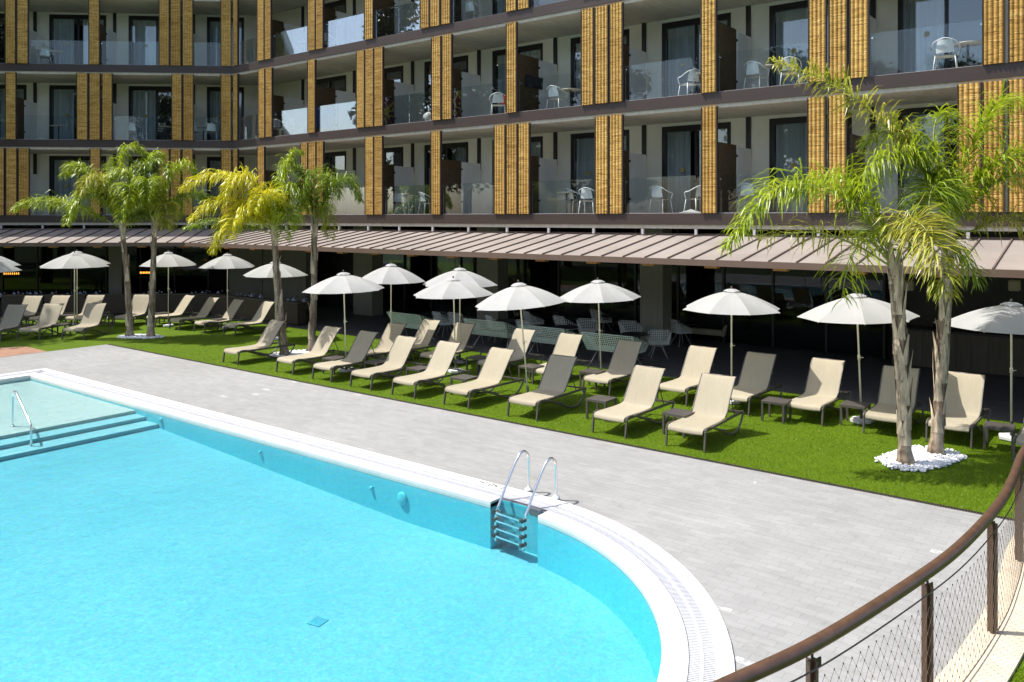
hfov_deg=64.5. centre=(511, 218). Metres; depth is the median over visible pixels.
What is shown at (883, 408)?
sun lounger
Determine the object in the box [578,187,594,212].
balcony chair
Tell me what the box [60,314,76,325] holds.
side table
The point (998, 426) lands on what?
side table
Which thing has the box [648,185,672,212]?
balcony chair
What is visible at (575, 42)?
window
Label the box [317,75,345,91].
window
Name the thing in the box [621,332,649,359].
round table
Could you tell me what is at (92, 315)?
sun lounger
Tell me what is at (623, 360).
sun lounger
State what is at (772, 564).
pool deck
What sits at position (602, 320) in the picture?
woven chair
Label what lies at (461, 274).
pool umbrella
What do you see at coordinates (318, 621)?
pool drain
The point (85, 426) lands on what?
water
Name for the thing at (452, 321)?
woven chair
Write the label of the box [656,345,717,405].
sun lounger
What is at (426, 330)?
sun lounger
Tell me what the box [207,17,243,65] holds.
window
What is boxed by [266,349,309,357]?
white pebbles
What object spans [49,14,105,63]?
window
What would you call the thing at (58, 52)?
balcony table
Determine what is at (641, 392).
sun lounger
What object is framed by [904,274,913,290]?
wicker lamp
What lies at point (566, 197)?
balcony table
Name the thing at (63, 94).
window
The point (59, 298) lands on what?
sun lounger
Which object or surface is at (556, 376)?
sun lounger
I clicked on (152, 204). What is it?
palm tree
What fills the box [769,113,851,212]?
window
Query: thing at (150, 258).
pendant lamp
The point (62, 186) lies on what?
window
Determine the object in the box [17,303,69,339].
sun lounger
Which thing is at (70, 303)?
planter box
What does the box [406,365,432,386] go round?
side table
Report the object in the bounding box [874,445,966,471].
white pebbles
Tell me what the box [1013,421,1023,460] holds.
sun lounger
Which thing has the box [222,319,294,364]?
sun lounger
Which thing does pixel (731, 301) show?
pool umbrella
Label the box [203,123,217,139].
balcony chair
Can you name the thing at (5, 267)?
pool umbrella
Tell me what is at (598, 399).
side table
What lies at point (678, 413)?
side table
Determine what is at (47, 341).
lawn
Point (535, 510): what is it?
overflow channel
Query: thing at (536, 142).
window
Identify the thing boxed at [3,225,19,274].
pendant lamp
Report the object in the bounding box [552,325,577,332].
round table
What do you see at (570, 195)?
balcony chair
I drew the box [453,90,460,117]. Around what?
beach towel
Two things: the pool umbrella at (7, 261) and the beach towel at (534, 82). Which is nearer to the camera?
the beach towel at (534, 82)
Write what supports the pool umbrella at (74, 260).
on the lawn at (47, 341)
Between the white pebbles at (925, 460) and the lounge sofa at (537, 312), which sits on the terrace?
the lounge sofa at (537, 312)
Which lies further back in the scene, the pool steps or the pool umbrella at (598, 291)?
the pool umbrella at (598, 291)
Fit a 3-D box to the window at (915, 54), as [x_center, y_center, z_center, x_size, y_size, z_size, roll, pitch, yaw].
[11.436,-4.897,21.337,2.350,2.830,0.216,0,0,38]
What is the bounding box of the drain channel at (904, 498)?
[107,344,1011,520]
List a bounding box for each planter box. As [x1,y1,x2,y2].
[1,294,44,314]
[43,294,85,314]
[86,293,125,314]
[131,293,170,314]
[169,293,209,313]
[203,293,239,314]
[232,296,269,318]
[263,299,306,325]
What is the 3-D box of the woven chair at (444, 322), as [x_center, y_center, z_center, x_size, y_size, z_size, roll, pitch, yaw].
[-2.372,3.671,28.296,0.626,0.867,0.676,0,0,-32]
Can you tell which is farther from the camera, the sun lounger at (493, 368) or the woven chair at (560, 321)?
the woven chair at (560, 321)
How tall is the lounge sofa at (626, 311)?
0.955 m
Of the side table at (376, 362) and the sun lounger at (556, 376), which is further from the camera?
the side table at (376, 362)
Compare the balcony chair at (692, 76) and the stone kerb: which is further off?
the balcony chair at (692, 76)
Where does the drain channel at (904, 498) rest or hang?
on the ground
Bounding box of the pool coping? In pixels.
[0,368,734,681]
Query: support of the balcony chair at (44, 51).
on the hotel building
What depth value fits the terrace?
24.87 m
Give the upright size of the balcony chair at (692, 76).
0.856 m
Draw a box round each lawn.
[0,316,1023,517]
[1010,657,1023,681]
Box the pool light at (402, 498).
[397,492,406,504]
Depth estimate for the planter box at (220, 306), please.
34.08 m
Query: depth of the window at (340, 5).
36.01 m
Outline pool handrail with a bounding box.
[10,391,31,445]
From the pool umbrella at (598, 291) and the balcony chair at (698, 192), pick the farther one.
the balcony chair at (698, 192)
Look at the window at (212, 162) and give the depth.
39.08 m
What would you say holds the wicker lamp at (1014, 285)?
hanging from the hotel building
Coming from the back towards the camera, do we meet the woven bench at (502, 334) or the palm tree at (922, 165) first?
the woven bench at (502, 334)
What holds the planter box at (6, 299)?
on the terrace
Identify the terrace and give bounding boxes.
[0,298,1023,422]
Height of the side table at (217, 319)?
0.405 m
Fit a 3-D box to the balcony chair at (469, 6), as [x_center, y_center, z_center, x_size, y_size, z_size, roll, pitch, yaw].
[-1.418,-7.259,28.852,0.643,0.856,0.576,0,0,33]
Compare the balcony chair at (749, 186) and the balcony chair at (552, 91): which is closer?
the balcony chair at (749, 186)
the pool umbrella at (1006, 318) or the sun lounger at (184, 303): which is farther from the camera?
the sun lounger at (184, 303)
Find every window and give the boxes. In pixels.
[0,85,26,138]
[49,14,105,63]
[49,85,101,138]
[49,156,105,214]
[129,16,181,64]
[129,86,182,139]
[129,156,181,212]
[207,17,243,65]
[207,87,243,140]
[207,157,243,214]
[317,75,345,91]
[325,0,345,12]
[325,151,345,169]
[375,147,402,214]
[384,66,402,82]
[424,55,467,91]
[424,142,467,213]
[492,0,504,14]
[492,43,542,113]
[492,136,542,213]
[571,29,628,105]
[571,130,628,213]
[662,12,730,96]
[662,122,730,212]
[769,0,848,85]
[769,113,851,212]
[898,0,948,72]
[898,105,956,211]
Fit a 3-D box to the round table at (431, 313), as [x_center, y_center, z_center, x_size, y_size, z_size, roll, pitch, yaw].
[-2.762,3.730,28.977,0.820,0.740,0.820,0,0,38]
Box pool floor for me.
[0,428,655,681]
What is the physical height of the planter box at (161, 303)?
0.870 m
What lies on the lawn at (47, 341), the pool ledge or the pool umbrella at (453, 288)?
the pool umbrella at (453, 288)
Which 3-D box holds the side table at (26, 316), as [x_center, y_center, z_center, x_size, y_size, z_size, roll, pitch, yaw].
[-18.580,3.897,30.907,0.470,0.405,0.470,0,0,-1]
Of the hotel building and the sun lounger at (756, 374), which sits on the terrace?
the hotel building
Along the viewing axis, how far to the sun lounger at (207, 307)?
30.85 m
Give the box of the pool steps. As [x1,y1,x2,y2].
[0,414,157,460]
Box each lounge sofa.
[513,303,561,324]
[547,302,594,325]
[598,303,639,327]
[676,311,733,343]
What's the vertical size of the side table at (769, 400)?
0.405 m
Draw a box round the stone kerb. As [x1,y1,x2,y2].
[934,536,1023,681]
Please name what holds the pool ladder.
attached to the pool coping
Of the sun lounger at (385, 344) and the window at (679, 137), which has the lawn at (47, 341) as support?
the sun lounger at (385, 344)
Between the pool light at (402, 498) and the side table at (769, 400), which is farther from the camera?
the side table at (769, 400)
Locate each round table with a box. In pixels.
[423,311,445,333]
[495,319,518,343]
[542,309,563,330]
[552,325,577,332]
[601,314,623,337]
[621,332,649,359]
[678,321,703,346]
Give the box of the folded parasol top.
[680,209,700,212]
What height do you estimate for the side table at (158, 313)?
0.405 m
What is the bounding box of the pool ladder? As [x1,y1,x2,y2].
[492,450,559,550]
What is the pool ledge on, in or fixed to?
attached to the pool wall
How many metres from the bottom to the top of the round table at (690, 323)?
0.740 m
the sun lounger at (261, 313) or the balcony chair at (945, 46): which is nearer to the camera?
the balcony chair at (945, 46)
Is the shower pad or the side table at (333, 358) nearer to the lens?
the side table at (333, 358)
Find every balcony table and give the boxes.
[50,51,65,63]
[50,125,66,138]
[158,126,170,139]
[556,192,574,212]
[560,88,580,105]
[759,64,781,85]
[954,40,981,65]
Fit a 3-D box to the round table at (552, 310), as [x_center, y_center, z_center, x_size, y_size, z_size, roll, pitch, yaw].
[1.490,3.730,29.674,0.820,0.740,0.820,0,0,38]
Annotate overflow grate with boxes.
[0,371,714,681]
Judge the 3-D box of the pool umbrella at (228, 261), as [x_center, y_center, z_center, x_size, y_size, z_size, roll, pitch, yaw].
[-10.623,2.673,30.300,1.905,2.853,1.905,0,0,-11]
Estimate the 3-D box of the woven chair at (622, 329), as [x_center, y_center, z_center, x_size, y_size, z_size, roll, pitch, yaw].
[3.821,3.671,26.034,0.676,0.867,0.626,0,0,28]
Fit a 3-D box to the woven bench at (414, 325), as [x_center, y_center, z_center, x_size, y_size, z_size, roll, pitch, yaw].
[-3.388,3.647,27.616,1.773,0.918,0.844,0,0,41]
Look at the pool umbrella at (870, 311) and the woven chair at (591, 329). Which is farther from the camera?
the woven chair at (591, 329)
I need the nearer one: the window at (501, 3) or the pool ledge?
the pool ledge
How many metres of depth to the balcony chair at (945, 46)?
19.51 m
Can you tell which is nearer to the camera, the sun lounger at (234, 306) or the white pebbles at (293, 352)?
the white pebbles at (293, 352)
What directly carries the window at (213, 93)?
in the hotel building
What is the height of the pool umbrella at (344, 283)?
2.724 m
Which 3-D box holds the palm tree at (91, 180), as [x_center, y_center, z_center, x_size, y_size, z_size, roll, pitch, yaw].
[-14.398,0.686,28.520,5.304,6.845,3.317,0,0,12]
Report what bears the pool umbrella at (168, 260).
on the lawn at (47, 341)
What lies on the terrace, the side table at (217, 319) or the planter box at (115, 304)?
the planter box at (115, 304)
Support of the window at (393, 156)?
in the hotel building
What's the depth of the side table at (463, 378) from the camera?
18.88 m
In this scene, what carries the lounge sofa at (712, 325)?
on the terrace
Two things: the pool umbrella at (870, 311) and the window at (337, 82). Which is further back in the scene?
the window at (337, 82)
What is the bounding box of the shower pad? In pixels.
[0,347,46,356]
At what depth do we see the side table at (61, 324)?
28.30 m
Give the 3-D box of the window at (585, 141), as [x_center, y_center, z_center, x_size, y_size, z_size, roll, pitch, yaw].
[3.053,-1.547,27.806,2.350,2.830,0.216,0,0,38]
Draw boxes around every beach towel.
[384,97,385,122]
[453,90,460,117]
[525,74,542,89]
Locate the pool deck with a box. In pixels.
[0,344,1014,681]
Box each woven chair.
[432,311,452,336]
[447,312,471,336]
[485,315,505,341]
[516,319,541,347]
[522,311,544,335]
[553,315,577,332]
[576,318,598,342]
[590,309,611,333]
[618,320,643,339]
[646,330,670,358]
[670,319,691,343]
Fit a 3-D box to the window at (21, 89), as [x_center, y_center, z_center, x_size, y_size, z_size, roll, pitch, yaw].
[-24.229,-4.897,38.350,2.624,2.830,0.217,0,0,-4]
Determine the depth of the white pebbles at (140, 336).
27.89 m
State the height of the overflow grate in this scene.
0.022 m
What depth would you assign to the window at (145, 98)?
38.86 m
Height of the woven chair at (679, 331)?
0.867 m
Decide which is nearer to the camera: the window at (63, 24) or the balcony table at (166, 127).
the balcony table at (166, 127)
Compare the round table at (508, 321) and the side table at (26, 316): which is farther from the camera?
the side table at (26, 316)
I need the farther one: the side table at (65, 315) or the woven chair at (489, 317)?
the side table at (65, 315)
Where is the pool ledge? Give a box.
[0,380,134,439]
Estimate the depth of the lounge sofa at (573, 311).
31.02 m
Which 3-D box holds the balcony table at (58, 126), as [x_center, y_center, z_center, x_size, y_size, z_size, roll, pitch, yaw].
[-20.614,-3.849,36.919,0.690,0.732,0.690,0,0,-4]
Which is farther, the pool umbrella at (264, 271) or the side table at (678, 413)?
the pool umbrella at (264, 271)
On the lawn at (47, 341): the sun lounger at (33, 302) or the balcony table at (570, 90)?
the sun lounger at (33, 302)
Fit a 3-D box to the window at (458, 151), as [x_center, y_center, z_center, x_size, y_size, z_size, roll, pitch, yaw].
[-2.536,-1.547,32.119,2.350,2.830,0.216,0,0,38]
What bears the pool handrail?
on the pool steps
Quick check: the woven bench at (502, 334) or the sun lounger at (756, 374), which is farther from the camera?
the woven bench at (502, 334)
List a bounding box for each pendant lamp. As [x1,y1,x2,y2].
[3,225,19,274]
[140,225,150,273]
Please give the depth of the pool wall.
12.05 m
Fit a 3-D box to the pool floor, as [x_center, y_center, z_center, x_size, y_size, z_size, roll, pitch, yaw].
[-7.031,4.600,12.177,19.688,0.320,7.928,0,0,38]
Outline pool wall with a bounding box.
[0,379,661,681]
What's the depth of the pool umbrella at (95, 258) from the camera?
31.20 m
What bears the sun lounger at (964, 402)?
on the lawn at (47, 341)
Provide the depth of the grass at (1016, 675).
7.20 m
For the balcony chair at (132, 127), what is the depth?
36.77 m
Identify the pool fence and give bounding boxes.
[712,445,1023,681]
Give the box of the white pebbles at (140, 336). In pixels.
[117,334,163,338]
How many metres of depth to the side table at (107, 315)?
31.00 m
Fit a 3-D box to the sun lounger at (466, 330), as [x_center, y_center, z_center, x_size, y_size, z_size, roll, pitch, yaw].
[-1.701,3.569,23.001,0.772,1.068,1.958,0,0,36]
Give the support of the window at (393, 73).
in the hotel building
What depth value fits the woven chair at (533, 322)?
28.34 m
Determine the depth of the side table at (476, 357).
21.64 m
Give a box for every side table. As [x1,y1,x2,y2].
[21,315,33,326]
[51,323,70,335]
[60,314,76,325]
[100,314,112,325]
[155,312,170,323]
[210,318,228,330]
[322,355,346,374]
[364,359,389,378]
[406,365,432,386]
[450,374,477,396]
[466,355,486,373]
[518,363,543,383]
[579,368,605,389]
[586,395,616,421]
[662,408,694,437]
[761,396,791,423]
[840,400,870,427]
[983,421,1015,452]
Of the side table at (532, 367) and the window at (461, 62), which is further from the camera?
the window at (461, 62)
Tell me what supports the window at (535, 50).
in the hotel building
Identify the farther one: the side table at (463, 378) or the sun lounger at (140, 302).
the sun lounger at (140, 302)
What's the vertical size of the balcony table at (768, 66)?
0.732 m
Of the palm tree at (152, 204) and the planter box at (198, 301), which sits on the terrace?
the planter box at (198, 301)
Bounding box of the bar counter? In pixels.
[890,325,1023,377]
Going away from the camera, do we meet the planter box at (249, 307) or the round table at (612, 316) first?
the round table at (612, 316)
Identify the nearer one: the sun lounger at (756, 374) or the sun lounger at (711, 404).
the sun lounger at (711, 404)
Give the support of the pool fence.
on the stone kerb
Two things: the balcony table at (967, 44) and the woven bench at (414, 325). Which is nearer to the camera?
the balcony table at (967, 44)
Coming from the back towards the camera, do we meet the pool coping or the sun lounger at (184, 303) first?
the sun lounger at (184, 303)
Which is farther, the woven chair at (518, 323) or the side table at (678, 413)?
the woven chair at (518, 323)
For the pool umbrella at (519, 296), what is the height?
2.743 m
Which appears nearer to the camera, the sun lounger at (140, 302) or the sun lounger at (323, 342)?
the sun lounger at (323, 342)
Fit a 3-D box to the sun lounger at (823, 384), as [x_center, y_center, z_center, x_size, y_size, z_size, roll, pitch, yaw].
[6.440,3.569,17.025,0.772,1.068,1.958,0,0,38]
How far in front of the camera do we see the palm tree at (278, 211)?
23.86 m
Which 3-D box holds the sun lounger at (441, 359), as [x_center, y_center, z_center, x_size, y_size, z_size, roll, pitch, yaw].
[-1.918,3.569,19.470,0.772,1.068,1.958,0,0,38]
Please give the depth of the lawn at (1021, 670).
7.24 m
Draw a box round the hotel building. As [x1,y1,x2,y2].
[0,0,1023,358]
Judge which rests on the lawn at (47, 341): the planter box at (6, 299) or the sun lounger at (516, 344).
the sun lounger at (516, 344)
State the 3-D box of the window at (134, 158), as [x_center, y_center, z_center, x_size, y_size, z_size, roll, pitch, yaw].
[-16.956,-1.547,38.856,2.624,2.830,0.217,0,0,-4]
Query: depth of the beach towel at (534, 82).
27.58 m
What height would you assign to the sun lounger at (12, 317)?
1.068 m
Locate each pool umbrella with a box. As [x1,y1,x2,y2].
[0,256,20,265]
[0,262,21,271]
[40,251,108,325]
[45,250,109,325]
[139,250,195,326]
[199,252,253,328]
[243,262,307,339]
[302,270,383,371]
[362,262,424,336]
[413,276,492,372]
[423,266,496,362]
[475,280,566,391]
[560,277,640,383]
[683,286,779,404]
[797,291,919,423]
[951,299,1023,441]
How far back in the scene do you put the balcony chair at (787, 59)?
21.80 m
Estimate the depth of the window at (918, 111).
21.71 m
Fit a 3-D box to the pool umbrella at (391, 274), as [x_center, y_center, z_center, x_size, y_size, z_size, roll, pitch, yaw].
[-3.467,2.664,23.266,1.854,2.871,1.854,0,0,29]
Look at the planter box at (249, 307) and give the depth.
32.87 m
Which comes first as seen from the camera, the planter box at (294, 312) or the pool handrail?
the pool handrail
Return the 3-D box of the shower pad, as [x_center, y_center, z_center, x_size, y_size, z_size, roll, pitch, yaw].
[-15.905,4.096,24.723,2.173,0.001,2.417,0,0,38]
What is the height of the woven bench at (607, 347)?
0.918 m
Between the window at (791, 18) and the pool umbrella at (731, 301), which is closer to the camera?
the pool umbrella at (731, 301)
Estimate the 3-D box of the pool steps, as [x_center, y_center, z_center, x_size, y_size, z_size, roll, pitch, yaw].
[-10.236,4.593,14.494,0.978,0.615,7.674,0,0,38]
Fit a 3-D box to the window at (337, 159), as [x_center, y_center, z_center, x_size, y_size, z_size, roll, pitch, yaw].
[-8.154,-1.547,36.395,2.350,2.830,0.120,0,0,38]
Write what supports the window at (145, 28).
in the hotel building
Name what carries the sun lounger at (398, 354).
on the lawn at (47, 341)
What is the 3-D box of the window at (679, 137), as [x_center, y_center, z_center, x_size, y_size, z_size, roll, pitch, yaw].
[5.847,-1.547,25.650,2.350,2.830,0.216,0,0,38]
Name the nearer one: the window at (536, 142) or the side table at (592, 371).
the side table at (592, 371)
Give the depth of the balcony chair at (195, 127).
36.93 m
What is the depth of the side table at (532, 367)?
20.31 m
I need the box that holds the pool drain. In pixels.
[307,617,327,626]
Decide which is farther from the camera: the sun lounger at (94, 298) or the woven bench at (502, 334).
the sun lounger at (94, 298)
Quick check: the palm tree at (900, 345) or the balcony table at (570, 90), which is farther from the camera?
the balcony table at (570, 90)
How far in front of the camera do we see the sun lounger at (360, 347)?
21.45 m
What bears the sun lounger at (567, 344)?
on the lawn at (47, 341)
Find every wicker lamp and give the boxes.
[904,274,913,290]
[1008,231,1020,290]
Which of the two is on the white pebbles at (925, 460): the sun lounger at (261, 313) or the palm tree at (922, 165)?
the palm tree at (922, 165)
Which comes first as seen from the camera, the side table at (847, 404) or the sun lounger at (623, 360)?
the side table at (847, 404)
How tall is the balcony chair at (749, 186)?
0.856 m
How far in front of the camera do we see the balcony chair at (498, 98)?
27.94 m
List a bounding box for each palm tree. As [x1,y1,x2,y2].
[9,140,173,335]
[102,147,218,336]
[177,147,312,354]
[268,156,364,350]
[717,153,992,464]
[766,56,1023,454]
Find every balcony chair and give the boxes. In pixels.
[37,47,53,63]
[127,122,143,139]
[194,123,202,139]
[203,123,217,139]
[463,0,481,20]
[489,92,505,114]
[546,85,566,108]
[565,188,585,212]
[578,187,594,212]
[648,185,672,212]
[677,69,699,95]
[684,185,700,211]
[737,183,761,212]
[743,61,769,88]
[777,56,801,84]
[931,37,960,69]
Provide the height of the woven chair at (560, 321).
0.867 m
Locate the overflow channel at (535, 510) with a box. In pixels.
[37,372,715,681]
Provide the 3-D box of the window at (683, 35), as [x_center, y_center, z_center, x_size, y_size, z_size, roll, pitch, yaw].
[5.847,-4.897,25.650,2.350,2.830,0.216,0,0,38]
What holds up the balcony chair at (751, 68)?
on the hotel building
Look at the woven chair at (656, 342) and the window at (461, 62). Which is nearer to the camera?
the woven chair at (656, 342)
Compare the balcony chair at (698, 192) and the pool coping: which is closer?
the pool coping
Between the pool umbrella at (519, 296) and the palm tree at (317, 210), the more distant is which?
the palm tree at (317, 210)
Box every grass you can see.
[1009,662,1023,681]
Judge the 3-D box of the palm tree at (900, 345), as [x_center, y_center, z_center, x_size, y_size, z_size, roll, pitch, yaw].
[5.756,1.508,13.498,3.816,5.190,3.660,0,0,38]
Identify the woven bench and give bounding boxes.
[387,311,433,338]
[463,318,516,345]
[517,325,575,351]
[579,332,648,364]
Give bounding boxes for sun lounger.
[0,296,42,325]
[0,304,33,340]
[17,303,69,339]
[27,295,75,326]
[61,303,111,339]
[64,295,109,321]
[113,294,155,325]
[145,295,197,326]
[169,297,222,329]
[193,299,251,332]
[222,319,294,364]
[223,301,274,335]
[275,326,347,374]
[312,330,386,381]
[350,335,426,389]
[365,322,413,365]
[384,319,440,356]
[391,340,470,398]
[419,322,483,362]
[443,347,524,408]
[476,328,543,374]
[507,354,586,420]
[524,333,590,382]
[582,339,643,395]
[591,365,674,437]
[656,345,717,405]
[665,373,743,451]
[731,351,783,415]
[785,357,851,425]
[862,365,924,432]
[925,371,990,447]
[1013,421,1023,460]
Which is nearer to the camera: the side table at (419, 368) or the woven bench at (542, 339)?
the side table at (419, 368)

